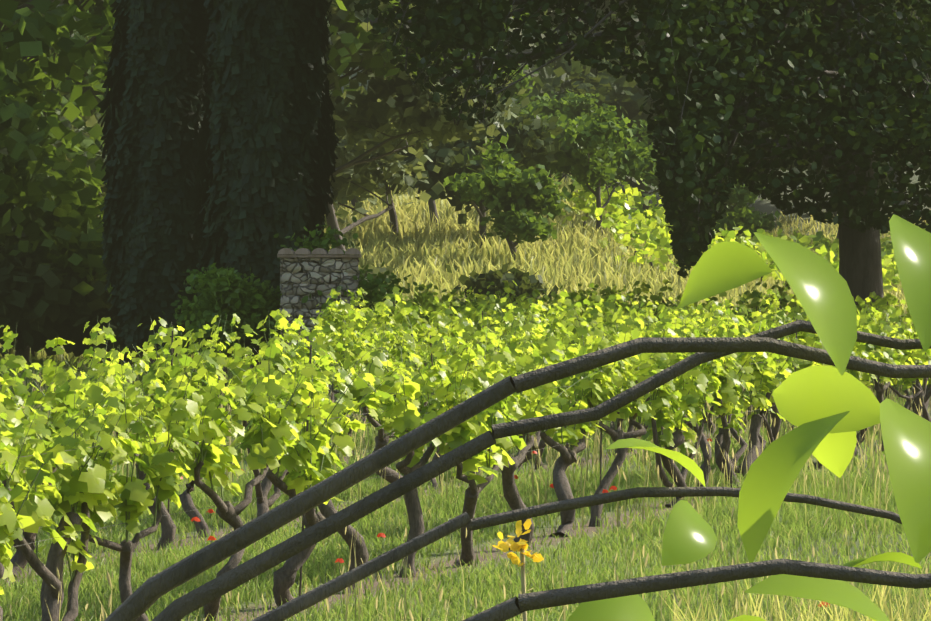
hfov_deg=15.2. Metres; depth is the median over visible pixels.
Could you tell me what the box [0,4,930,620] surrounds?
ground
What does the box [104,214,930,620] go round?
branch
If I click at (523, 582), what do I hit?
stems
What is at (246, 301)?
bush
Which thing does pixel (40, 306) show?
tree
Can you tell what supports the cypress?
on the ground at (762, 206)
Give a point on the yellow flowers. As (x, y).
(510, 543)
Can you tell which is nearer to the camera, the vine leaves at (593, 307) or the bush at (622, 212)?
the vine leaves at (593, 307)
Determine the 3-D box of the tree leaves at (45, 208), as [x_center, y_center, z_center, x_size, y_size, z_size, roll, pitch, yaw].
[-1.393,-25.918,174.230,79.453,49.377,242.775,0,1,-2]
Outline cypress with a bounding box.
[96,0,339,368]
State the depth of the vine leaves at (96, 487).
21.03 m
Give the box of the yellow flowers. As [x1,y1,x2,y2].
[493,519,543,566]
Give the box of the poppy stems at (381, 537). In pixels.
[112,455,831,618]
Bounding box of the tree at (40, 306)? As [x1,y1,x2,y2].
[0,0,930,365]
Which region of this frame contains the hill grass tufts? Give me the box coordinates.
[0,172,930,361]
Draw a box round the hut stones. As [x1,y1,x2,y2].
[279,258,359,400]
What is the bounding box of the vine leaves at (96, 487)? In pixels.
[0,287,930,594]
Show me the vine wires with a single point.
(301, 422)
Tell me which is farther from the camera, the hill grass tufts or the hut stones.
the hill grass tufts
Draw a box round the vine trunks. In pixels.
[0,334,930,620]
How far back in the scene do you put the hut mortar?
44.30 m
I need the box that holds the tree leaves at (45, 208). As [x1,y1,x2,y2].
[0,0,780,298]
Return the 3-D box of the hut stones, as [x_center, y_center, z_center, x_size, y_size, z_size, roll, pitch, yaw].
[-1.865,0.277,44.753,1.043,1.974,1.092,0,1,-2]
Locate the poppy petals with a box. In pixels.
[180,438,829,606]
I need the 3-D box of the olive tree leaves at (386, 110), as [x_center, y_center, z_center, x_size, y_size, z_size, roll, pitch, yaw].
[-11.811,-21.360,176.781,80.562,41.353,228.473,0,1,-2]
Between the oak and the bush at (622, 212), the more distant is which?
the bush at (622, 212)
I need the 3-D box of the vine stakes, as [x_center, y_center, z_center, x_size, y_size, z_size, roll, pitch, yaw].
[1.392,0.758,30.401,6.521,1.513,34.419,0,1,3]
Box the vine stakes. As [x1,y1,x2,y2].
[167,299,925,595]
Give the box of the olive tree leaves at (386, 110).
[38,0,693,290]
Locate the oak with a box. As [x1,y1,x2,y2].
[353,0,930,313]
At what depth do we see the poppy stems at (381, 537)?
20.55 m
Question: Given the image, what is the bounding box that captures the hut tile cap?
[277,248,360,257]
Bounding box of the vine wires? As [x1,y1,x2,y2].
[11,321,923,547]
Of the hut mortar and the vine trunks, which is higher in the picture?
the hut mortar
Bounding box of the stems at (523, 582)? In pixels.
[520,548,526,620]
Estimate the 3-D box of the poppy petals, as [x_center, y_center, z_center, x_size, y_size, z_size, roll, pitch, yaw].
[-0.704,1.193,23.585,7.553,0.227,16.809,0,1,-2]
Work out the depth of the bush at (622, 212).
91.44 m
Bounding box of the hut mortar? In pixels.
[292,258,340,326]
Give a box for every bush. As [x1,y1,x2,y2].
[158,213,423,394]
[558,178,928,295]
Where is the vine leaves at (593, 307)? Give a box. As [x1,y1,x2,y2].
[359,279,913,369]

